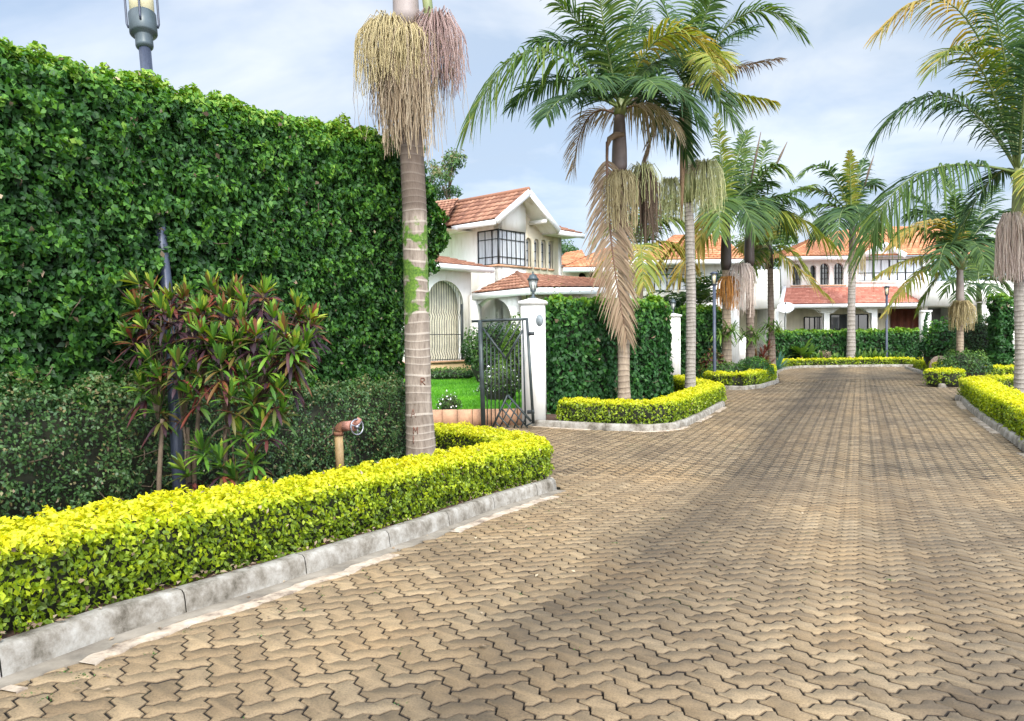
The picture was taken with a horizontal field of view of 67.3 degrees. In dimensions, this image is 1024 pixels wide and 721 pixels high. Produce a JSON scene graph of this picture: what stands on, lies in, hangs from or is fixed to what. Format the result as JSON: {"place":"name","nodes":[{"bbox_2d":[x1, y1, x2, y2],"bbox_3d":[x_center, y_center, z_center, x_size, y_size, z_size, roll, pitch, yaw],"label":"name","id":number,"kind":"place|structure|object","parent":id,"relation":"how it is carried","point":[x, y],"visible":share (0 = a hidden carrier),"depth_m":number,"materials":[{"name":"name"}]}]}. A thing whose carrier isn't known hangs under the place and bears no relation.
{"place":"outdoors","nodes":[
{"label":"outdoors","id":0,"kind":"place"},
{"bbox_2d":[0,477,544,638],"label":"garden bed","id":1,"kind":"object","parent":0,"point":[8,634],"visible":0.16,"depth_m":4.36,"materials":[{"name":"grey soil"}]},
{"bbox_2d":[124,0,185,494],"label":"lamp post","id":2,"kind":"object","parent":1,"relation":"on","point":[141,20],"visible":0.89,"depth_m":6.86,"materials":[{"name":"grey metal"}]},
{"bbox_2d":[0,362,405,530],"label":"hedge","id":3,"kind":"object","parent":1,"relation":"on","point":[61,452],"visible":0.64,"depth_m":6.23,"materials":[{"name":"green plant"}]},
{"bbox_2d":[112,267,332,506],"bbox_3d":[-2.269,0.271,5.974,1.650,2.054,1.079,-1,2,0],"label":"croton shrub","id":4,"kind":"object","parent":1,"relation":"on","point":[296,339],"visible":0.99,"depth_m":5.76,"materials":[{"name":"green plant"}]},
{"bbox_2d":[0,421,554,637],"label":"golden hedge","id":5,"kind":"object","parent":1,"relation":"on","point":[59,563],"visible":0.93,"depth_m":4.52,"materials":[{"name":"yellow plant"}]},
{"bbox_2d":[334,417,363,468],"bbox_3d":[-1.675,0.945,7.878,0.302,0.734,0.170,0,2,33],"label":"standpipe","id":6,"kind":"object","parent":1,"relation":"on","point":[342,426],"visible":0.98,"depth_m":7.86,"materials":[{"name":"beige metal"}]},
{"bbox_2d":[353,0,472,455],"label":"palm tree","id":7,"kind":"object","parent":1,"relation":"on","point":[399,52],"visible":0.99,"depth_m":9.10,"materials":[{"name":"beige plant"}]},
{"bbox_2d":[404,376,548,410],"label":"lawn","id":8,"kind":"structure","parent":0,"point":[472,393],"depth_m":19.82,"materials":[{"name":"green plant"}]},
{"bbox_2d":[436,390,462,409],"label":"flower bush","id":9,"kind":"object","parent":8,"relation":"on","point":[448,402],"visible":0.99,"depth_m":15.54,"materials":[{"name":"green plant"}]},
{"bbox_2d":[431,366,474,379],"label":"border shrub","id":10,"kind":"object","parent":8,"relation":"on","point":[445,372],"visible":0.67,"depth_m":24.43,"materials":[{"name":"green plant"}]},
{"bbox_2d":[460,321,516,381],"bbox_3d":[-0.492,-0.303,23.199,2.216,2.054,1.542,-1,2,0],"label":"garden shrub","id":11,"kind":"object","parent":8,"relation":"on","point":[472,359],"visible":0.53,"depth_m":22.84,"materials":[{"name":"green plant"}]},
{"bbox_2d":[473,362,521,400],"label":"flower bush","id":12,"kind":"object","parent":8,"relation":"on","point":[501,385],"visible":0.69,"depth_m":17.32,"materials":[{"name":"green plant"}]},
{"bbox_2d":[400,187,605,370],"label":"house","id":13,"kind":"structure","parent":8,"relation":"on","point":[499,250],"depth_m":27.41,"materials":[{"name":"white paint"}]},
{"bbox_2d":[477,229,499,264],"bbox_3d":[-0.847,-4.056,27.698,0.813,1.260,0.736,-1,2,0],"label":"window","id":14,"kind":"structure","parent":13,"relation":"in","point":[487,240],"depth_m":27.74,"materials":[{"name":"glass"}]},
{"bbox_2d":[497,229,525,265],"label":"window","id":15,"kind":"structure","parent":13,"relation":"in","point":[512,243],"depth_m":27.89,"materials":[{"name":"glass"}]},
{"bbox_2d":[526,239,532,268],"bbox_3d":[0.527,-4.047,28.978,0.349,1.200,0.340,1,2,42],"label":"arched window","id":16,"kind":"structure","parent":13,"relation":"in","point":[527,251],"depth_m":29.05,"materials":[{"name":"paint"}]},
{"bbox_2d":[534,240,539,269],"bbox_3d":[0.835,-4.060,29.320,0.349,1.200,0.340,1,2,42],"label":"arched window","id":17,"kind":"structure","parent":13,"relation":"in","point":[535,264],"depth_m":29.37,"materials":[{"name":"paint"}]},
{"bbox_2d":[541,241,546,269],"bbox_3d":[1.116,-4.072,29.631,0.349,1.200,0.340,1,2,42],"label":"arched window","id":18,"kind":"structure","parent":13,"relation":"in","point":[542,262],"depth_m":29.68,"materials":[{"name":"metal"}]},
{"bbox_2d":[548,243,554,270],"bbox_3d":[1.410,-4.084,29.958,0.349,1.200,0.340,1,2,42],"label":"arched window","id":19,"kind":"structure","parent":13,"relation":"in","point":[549,246],"depth_m":30.03,"materials":[{"name":"paint"}]},
{"bbox_2d":[499,313,521,389],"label":"garden shrub","id":20,"kind":"object","parent":8,"relation":"on","point":[513,339],"visible":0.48,"depth_m":20.30,"materials":[{"name":"green plant"}]},
{"bbox_2d":[473,269,678,384],"bbox_3d":[1.757,-0.778,21.158,5.696,3.461,1.285,-1,2,0],"label":"wispy shrub","id":21,"kind":"object","parent":8,"relation":"on","point":[546,320],"visible":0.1,"depth_m":21.15,"materials":[{"name":"green plant"}]},
{"bbox_2d":[591,191,701,298],"bbox_3d":[4.980,-3.029,28.801,4.365,7.683,4.927,-1,2,0],"label":"palm tree","id":22,"kind":"object","parent":8,"relation":"on","point":[643,283],"visible":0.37,"depth_m":27.90,"materials":[{"name":"green plant"}]},
{"bbox_2d":[0,367,1023,720],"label":"road","id":23,"kind":"structure","parent":0,"point":[824,619],"depth_m":4.35,"materials":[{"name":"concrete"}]},
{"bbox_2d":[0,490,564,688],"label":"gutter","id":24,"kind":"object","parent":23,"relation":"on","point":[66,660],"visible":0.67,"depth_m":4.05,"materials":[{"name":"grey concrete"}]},
{"bbox_2d":[22,495,915,717],"bbox_3d":[0.317,1.321,4.270,4.270,0.462,7.790,0,2,11],"label":"joint moss","id":25,"kind":"object","parent":23,"relation":"on","point":[83,674],"visible":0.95,"depth_m":3.83,"materials":[{"name":"green plant"}]},
{"bbox_2d":[432,408,521,425],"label":"edging wall","id":26,"kind":"structure","parent":23,"relation":"on","point":[449,416],"depth_m":15.29,"materials":[{"name":"ceramic"}]},
{"bbox_2d":[472,318,534,427],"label":"iron gate","id":27,"kind":"structure","parent":23,"relation":"on","point":[481,371],"depth_m":14.87,"materials":[{"name":"black metal"}]},
{"bbox_2d":[0,383,1017,689],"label":"leaf litter","id":28,"kind":"object","parent":23,"relation":"on","point":[32,623],"visible":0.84,"depth_m":4.32,"materials":[{"name":"brown plant"}]},
{"bbox_2d":[776,364,912,378],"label":"kerb","id":29,"kind":"structure","parent":23,"relation":"on","point":[847,366],"depth_m":41.26,"materials":[{"name":"concrete"}]},
{"bbox_2d":[919,310,931,338],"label":"garden pillar","id":30,"kind":"structure","parent":23,"relation":"on","point":[922,314],"depth_m":41.19,"materials":[{"name":"white paint"}]},
{"bbox_2d":[921,312,930,338],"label":"climbing plant","id":31,"kind":"object","parent":30,"relation":"attached to","point":[926,318],"visible":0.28,"depth_m":41.10,"materials":[{"name":"green plant"}]},
{"bbox_2d":[955,401,1023,457],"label":"cement edging","id":32,"kind":"object","parent":23,"relation":"on","point":[977,420],"visible":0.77,"depth_m":14.56,"materials":[{"name":"grey concrete"}]},
{"bbox_2d":[0,0,1023,289],"label":"sky","id":33,"kind":"structure","parent":0,"point":[294,57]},
{"bbox_2d":[546,390,683,425],"bbox_3d":[3.875,0.995,20.586,3.656,0.003,13.254,0,2,22],"label":"garden bed","id":34,"kind":"object","parent":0,"point":[551,416],"visible":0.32,"depth_m":15.90,"materials":[{"name":"red soil"}]},
{"bbox_2d":[454,0,737,398],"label":"palm tree","id":35,"kind":"object","parent":34,"relation":"on","point":[623,191],"visible":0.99,"depth_m":16.29,"materials":[{"name":"green plant"}]},
{"bbox_2d":[543,293,673,413],"bbox_3d":[3.525,-0.298,20.910,2.470,2.771,10.653,0,2,22],"label":"dark hedge","id":36,"kind":"object","parent":34,"relation":"on","point":[582,352],"visible":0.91,"depth_m":17.07,"materials":[{"name":"green plant"}]},
{"bbox_2d":[555,374,726,424],"bbox_3d":[3.982,0.815,18.992,2.417,0.568,10.384,0,2,24],"label":"golden hedge","id":37,"kind":"object","parent":34,"relation":"on","point":[682,402],"visible":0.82,"depth_m":14.64,"materials":[{"name":"yellow plant"}]},
{"bbox_2d":[591,0,812,388],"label":"palm tree","id":38,"kind":"object","parent":34,"relation":"on","point":[690,184],"visible":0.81,"depth_m":18.14,"materials":[{"name":"green plant"}]},
{"bbox_2d":[435,367,1022,719],"bbox_3d":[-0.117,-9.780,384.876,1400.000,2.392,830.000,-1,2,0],"label":"ground","id":39,"kind":"structure","parent":0,"point":[797,374],"depth_m":33.05,"materials":[{"name":"brown brick"}]},
{"bbox_2d":[0,36,450,442],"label":"tall hedge","id":40,"kind":"object","parent":39,"relation":"on","point":[310,207],"visible":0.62,"depth_m":6.83,"materials":[{"name":"green plant"}]},
{"bbox_2d":[0,478,556,677],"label":"kerb","id":41,"kind":"structure","parent":39,"relation":"on","point":[28,649],"depth_m":4.17,"materials":[{"name":"concrete"}]},
{"bbox_2d":[0,496,558,693],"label":"cement edging","id":42,"kind":"object","parent":39,"relation":"on","point":[97,658],"visible":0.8,"depth_m":4.10,"materials":[{"name":"beige concrete"}]},
{"bbox_2d":[424,159,442,184],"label":"feathery tree","id":43,"kind":"object","parent":39,"relation":"on","point":[430,177],"visible":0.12,"depth_m":59.66,"materials":[{"name":"green plant"}]},
{"bbox_2d":[427,147,467,200],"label":"feathery tree","id":44,"kind":"object","parent":39,"relation":"on","point":[452,164],"visible":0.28,"depth_m":51.45,"materials":[{"name":"green plant"}]},
{"bbox_2d":[518,272,547,425],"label":"gate pillar","id":45,"kind":"structure","parent":39,"relation":"on","point":[533,309],"depth_m":15.08,"materials":[{"name":"white paint"}]},
{"bbox_2d":[561,239,578,265],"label":"distant tree","id":46,"kind":"object","parent":39,"relation":"on","point":[565,248],"visible":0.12,"depth_m":74.17,"materials":[{"name":"green plant"}]},
{"bbox_2d":[535,401,724,430],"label":"kerb","id":47,"kind":"structure","parent":39,"relation":"on","point":[692,419],"depth_m":14.46,"materials":[{"name":"concrete"}]},
{"bbox_2d":[533,407,726,431],"bbox_3d":[3.602,1.226,16.148,6.424,0.034,2.346,-2,2,-40],"label":"cement edging","id":48,"kind":"object","parent":39,"relation":"on","point":[707,417],"visible":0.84,"depth_m":14.53,"materials":[{"name":"grey concrete"}]},
{"bbox_2d":[670,298,681,374],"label":"gate pillar","id":49,"kind":"structure","parent":39,"relation":"on","point":[676,352],"depth_m":26.79,"materials":[{"name":"white paint"}]},
{"bbox_2d":[725,379,778,389],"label":"kerb","id":50,"kind":"structure","parent":39,"relation":"on","point":[762,385],"depth_m":24.97,"materials":[{"name":"concrete"}]},
{"bbox_2d":[904,366,953,387],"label":"kerb","id":51,"kind":"structure","parent":39,"relation":"on","point":[940,385],"depth_m":33.61,"materials":[{"name":"concrete"}]},
{"bbox_2d":[955,394,1023,452],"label":"kerb","id":52,"kind":"structure","parent":39,"relation":"on","point":[1012,437],"depth_m":13.79,"materials":[{"name":"concrete"}]},
{"bbox_2d":[819,349,831,359],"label":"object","id":53,"kind":"object","parent":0,"point":[826,355],"visible":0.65,"depth_m":42.48,"materials":[{"name":"grey plant"}]},
{"label":"garden bed","id":54,"kind":"structure","parent":0,"visible":0},
{"bbox_2d":[912,316,955,367],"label":"dark shrub","id":55,"kind":"object","parent":54,"relation":"on","point":[937,341],"visible":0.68,"depth_m":32.68,"materials":[{"name":"green plant"}]},
{"bbox_2d":[929,356,944,367],"bbox_3d":[17.531,0.221,31.530,0.874,0.820,0.529,-1,2,-15],"label":"boulder","id":56,"kind":"object","parent":54,"relation":"on","point":[934,359],"visible":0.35,"depth_m":31.43,"materials":[{"name":"beige stone"}]},
{"bbox_2d":[871,175,1011,354],"bbox_3d":[15.515,-3.044,27.268,6.388,7.543,4.375,-2,2,-36],"label":"palm tree","id":57,"kind":"object","parent":54,"relation":"on","point":[973,242],"visible":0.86,"depth_m":26.96,"materials":[{"name":"green plant"}]},
{"bbox_2d":[911,357,1013,385],"bbox_3d":[18.298,0.305,30.640,3.990,0.629,14.893,0,2,26],"label":"golden hedge","id":58,"kind":"object","parent":54,"relation":"on","point":[936,376],"visible":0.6,"depth_m":25.09,"materials":[{"name":"yellow plant"}]},
{"bbox_2d":[933,347,999,376],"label":"round bush","id":59,"kind":"object","parent":54,"relation":"on","point":[973,364],"visible":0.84,"depth_m":25.57,"materials":[{"name":"green plant"}]},
{"bbox_2d":[945,312,991,361],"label":"dark shrub","id":60,"kind":"object","parent":54,"relation":"on","point":[975,339],"visible":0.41,"depth_m":29.59,"materials":[{"name":"green plant"}]},
{"bbox_2d":[936,249,1013,322],"bbox_3d":[18.463,-2.108,30.692,2.730,5.415,3.667,1,2,44],"label":"palm tree","id":61,"kind":"object","parent":54,"relation":"on","point":[979,287],"visible":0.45,"depth_m":30.58,"materials":[{"name":"green plant"}]},
{"bbox_2d":[984,292,1014,365],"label":"climber column","id":62,"kind":"structure","parent":54,"relation":"on","point":[1000,321],"depth_m":28.33,"materials":[{"name":"green plant"}]},
{"label":"garden bed","id":63,"kind":"structure","parent":0,"visible":0},
{"bbox_2d":[643,295,700,307],"bbox_3d":[6.763,-1.129,32.926,3.246,3.418,3.443,-1,2,0],"label":"areca palm","id":64,"kind":"object","parent":63,"relation":"on","point":[680,301],"visible":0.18,"depth_m":32.51,"materials":[{"name":"green plant"}]},
{"bbox_2d":[647,270,739,304],"bbox_3d":[8.438,-1.702,33.896,4.292,4.470,4.095,0,2,32],"label":"areca palm","id":65,"kind":"object","parent":63,"relation":"on","point":[704,294],"visible":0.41,"depth_m":33.50,"materials":[{"name":"green plant"}]},
{"bbox_2d":[671,303,721,378],"bbox_3d":[7.404,-0.672,29.959,1.346,3.102,4.088,0,2,36],"label":"dark hedge","id":66,"kind":"object","parent":63,"relation":"on","point":[704,318],"visible":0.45,"depth_m":29.00,"materials":[{"name":"green plant"}]},
{"bbox_2d":[697,345,725,373],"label":"brown shrub","id":67,"kind":"object","parent":63,"relation":"on","point":[707,360],"visible":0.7,"depth_m":27.46,"materials":[{"name":"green plant"}]},
{"bbox_2d":[710,271,717,376],"bbox_3d":[6.731,-1.042,25.583,0.284,3.829,0.284,-1,2,0],"label":"lamp post","id":68,"kind":"object","parent":63,"relation":"on","point":[714,278],"visible":0.94,"depth_m":25.53,"materials":[{"name":"grey metal"}]},
{"bbox_2d":[651,113,781,364],"bbox_3d":[8.151,-4.163,28.561,5.626,9.887,4.308,-2,2,-30],"label":"palm tree","id":69,"kind":"object","parent":63,"relation":"on","point":[705,227],"visible":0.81,"depth_m":28.06,"materials":[{"name":"green plant"}]},
{"bbox_2d":[703,317,743,346],"bbox_3d":[7.841,-1.042,28.283,1.549,1.141,1.287,-1,2,0],"label":"bromeliad","id":70,"kind":"object","parent":69,"relation":"attached to","point":[719,331],"visible":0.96,"depth_m":28.12,"materials":[{"name":"green plant"}]},
{"bbox_2d":[697,360,753,377],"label":"shrub","id":71,"kind":"object","parent":63,"relation":"on","point":[727,366],"visible":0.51,"depth_m":26.82,"materials":[{"name":"green plant"}]},
{"bbox_2d":[702,362,776,385],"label":"golden hedge","id":72,"kind":"object","parent":63,"relation":"on","point":[749,376],"visible":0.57,"depth_m":25.29,"materials":[{"name":"yellow plant"}]},
{"bbox_2d":[737,355,774,375],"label":"round shrub","id":73,"kind":"object","parent":63,"relation":"on","point":[755,362],"visible":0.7,"depth_m":27.17,"materials":[{"name":"green plant"}]},
{"bbox_2d":[755,340,776,365],"bbox_3d":[9.878,-0.051,29.923,0.981,1.550,1.048,-2,2,-28],"label":"cordyline","id":74,"kind":"object","parent":63,"relation":"on","point":[763,352],"visible":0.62,"depth_m":30.00,"materials":[{"name":"red plant"}]},
{"bbox_2d":[713,131,842,360],"bbox_3d":[9.588,-4.130,29.768,6.135,9.721,4.589,-2,2,-36],"label":"palm tree","id":75,"kind":"object","parent":63,"relation":"on","point":[790,218],"visible":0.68,"depth_m":29.49,"materials":[{"name":"green plant"}]},
{"bbox_2d":[734,325,767,349],"bbox_3d":[9.136,-0.884,29.285,1.223,0.960,1.237,-1,2,0],"label":"bromeliad","id":76,"kind":"object","parent":75,"relation":"attached to","point":[755,337],"visible":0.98,"depth_m":29.25,"materials":[{"name":"green plant"}]},
{"bbox_2d":[767,351,790,369],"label":"agave","id":77,"kind":"object","parent":63,"relation":"on","point":[778,362],"visible":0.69,"depth_m":33.37,"materials":[{"name":"green plant"}]},
{"bbox_2d":[731,195,834,364],"bbox_3d":[10.906,-3.095,32.091,3.962,7.492,3.614,-1,2,0],"label":"palm tree","id":78,"kind":"object","parent":63,"relation":"on","point":[767,253],"visible":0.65,"depth_m":31.68,"materials":[{"name":"green plant"}]},
{"bbox_2d":[757,316,784,339],"bbox_3d":[10.742,-1.279,31.750,1.268,1.080,1.239,-1,2,0],"label":"bromeliad","id":79,"kind":"object","parent":78,"relation":"attached to","point":[778,327],"visible":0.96,"depth_m":31.65,"materials":[{"name":"green plant"}]},
{"bbox_2d":[777,302,793,329],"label":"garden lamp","id":80,"kind":"object","parent":63,"relation":"on","point":[785,307],"visible":1,"depth_m":43.32,"materials":[{"name":"white paint"}]},
{"bbox_2d":[787,338,819,359],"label":"banana plant","id":81,"kind":"object","parent":63,"relation":"on","point":[802,352],"visible":0.9,"depth_m":42.39,"materials":[{"name":"green plant"}]},
{"bbox_2d":[808,350,829,359],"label":"strap plant","id":82,"kind":"object","parent":63,"relation":"on","point":[815,355],"visible":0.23,"depth_m":42.35,"materials":[{"name":"green plant"}]},
{"bbox_2d":[827,351,843,358],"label":"strap plant","id":83,"kind":"object","parent":63,"relation":"on","point":[835,354],"visible":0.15,"depth_m":42.37,"materials":[{"name":"green plant"}]},
{"bbox_2d":[783,149,893,357],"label":"palm tree","id":84,"kind":"object","parent":63,"relation":"on","point":[850,210],"visible":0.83,"depth_m":42.19,"materials":[{"name":"green plant"}]},
{"bbox_2d":[765,327,919,358],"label":"dark hedge","id":85,"kind":"object","parent":63,"relation":"on","point":[903,340],"visible":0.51,"depth_m":43.01,"materials":[{"name":"green plant"}]},
{"bbox_2d":[781,356,912,366],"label":"golden hedge","id":86,"kind":"object","parent":63,"relation":"on","point":[847,361],"visible":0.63,"depth_m":41.56,"materials":[{"name":"yellow plant"}]},
{"bbox_2d":[854,347,876,359],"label":"strap plant","id":87,"kind":"object","parent":63,"relation":"on","point":[864,354],"visible":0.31,"depth_m":42.29,"materials":[{"name":"green plant"}]},
{"bbox_2d":[866,348,891,357],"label":"strap plant","id":88,"kind":"object","parent":63,"relation":"on","point":[879,355],"visible":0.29,"depth_m":42.31,"materials":[{"name":"green plant"}]},
{"bbox_2d":[883,286,889,356],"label":"lamp post","id":89,"kind":"object","parent":63,"relation":"on","point":[886,290],"visible":0.93,"depth_m":42.33,"materials":[{"name":"grey metal"}]},
{"bbox_2d":[889,351,908,358],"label":"strap plant","id":90,"kind":"object","parent":63,"relation":"on","point":[899,354],"visible":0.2,"depth_m":42.31,"materials":[{"name":"green plant"}]},
{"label":"garden bed","id":91,"kind":"structure","parent":0,"visible":0},
{"bbox_2d":[840,0,1023,392],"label":"palm tree","id":92,"kind":"object","parent":91,"relation":"on","point":[1009,121],"visible":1,"depth_m":18.85,"materials":[{"name":"green plant"}]},
{"bbox_2d":[956,373,1023,440],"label":"golden hedge","id":93,"kind":"object","parent":91,"relation":"on","point":[998,398],"visible":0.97,"depth_m":14.83,"materials":[{"name":"yellow plant"}]},
{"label":"garden ground","id":94,"kind":"structure","parent":0,"visible":0},
{"bbox_2d":[562,234,743,365],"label":"house","id":95,"kind":"structure","parent":94,"relation":"on","point":[572,261],"depth_m":37.02,"materials":[{"name":"white paint"}]},
{"bbox_2d":[634,268,685,290],"bbox_3d":[6.998,-3.898,37.010,2.786,1.110,0.050,-1,2,0],"label":"window","id":96,"kind":"structure","parent":95,"relation":"in","point":[665,281],"depth_m":37.03,"materials":[{"name":"metal"}]},
{"bbox_2d":[731,196,798,296],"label":"leafy tree","id":97,"kind":"object","parent":94,"relation":"on","point":[775,261],"visible":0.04,"depth_m":54.92,"materials":[{"name":"green plant"}]},
{"bbox_2d":[739,226,1014,363],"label":"house","id":98,"kind":"structure","parent":94,"relation":"on","point":[811,310],"depth_m":47.06,"materials":[{"name":"white paint"}]},
{"bbox_2d":[793,264,799,284],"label":"arched window","id":99,"kind":"structure","parent":98,"relation":"in","point":[796,281],"depth_m":47.58,"materials":[{"name":"glass"}]},
{"bbox_2d":[810,266,814,284],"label":"arched window","id":100,"kind":"structure","parent":98,"relation":"in","point":[812,269],"depth_m":47.57,"materials":[{"name":"glass"}]},
{"bbox_2d":[804,317,821,331],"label":"window","id":101,"kind":"structure","parent":98,"relation":"in","point":[810,323],"depth_m":47.13,"materials":[{"name":"glass"}]},
{"bbox_2d":[820,264,827,284],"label":"arched window","id":102,"kind":"structure","parent":98,"relation":"in","point":[823,268],"depth_m":47.58,"materials":[{"name":"glass"}]},
{"bbox_2d":[834,263,842,284],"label":"arched window","id":103,"kind":"structure","parent":98,"relation":"in","point":[837,268],"depth_m":47.58,"materials":[{"name":"glass"}]},
{"bbox_2d":[830,314,868,333],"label":"window","id":104,"kind":"structure","parent":98,"relation":"in","point":[837,321],"depth_m":47.12,"materials":[{"name":"glass"}]},
{"bbox_2d":[857,259,921,280],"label":"window","id":105,"kind":"structure","parent":98,"relation":"in","point":[883,264],"depth_m":47.51,"materials":[{"name":"glass"}]},
{"bbox_2d":[890,308,918,331],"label":"door","id":106,"kind":"structure","parent":98,"relation":"in","point":[903,317],"depth_m":47.05,"materials":[{"name":"brown wood"}]},
{"bbox_2d":[940,231,1012,280],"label":"leafy tree","id":107,"kind":"object","parent":94,"relation":"on","point":[989,275],"visible":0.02,"depth_m":53.43,"materials":[{"name":"green plant"}]}
]}

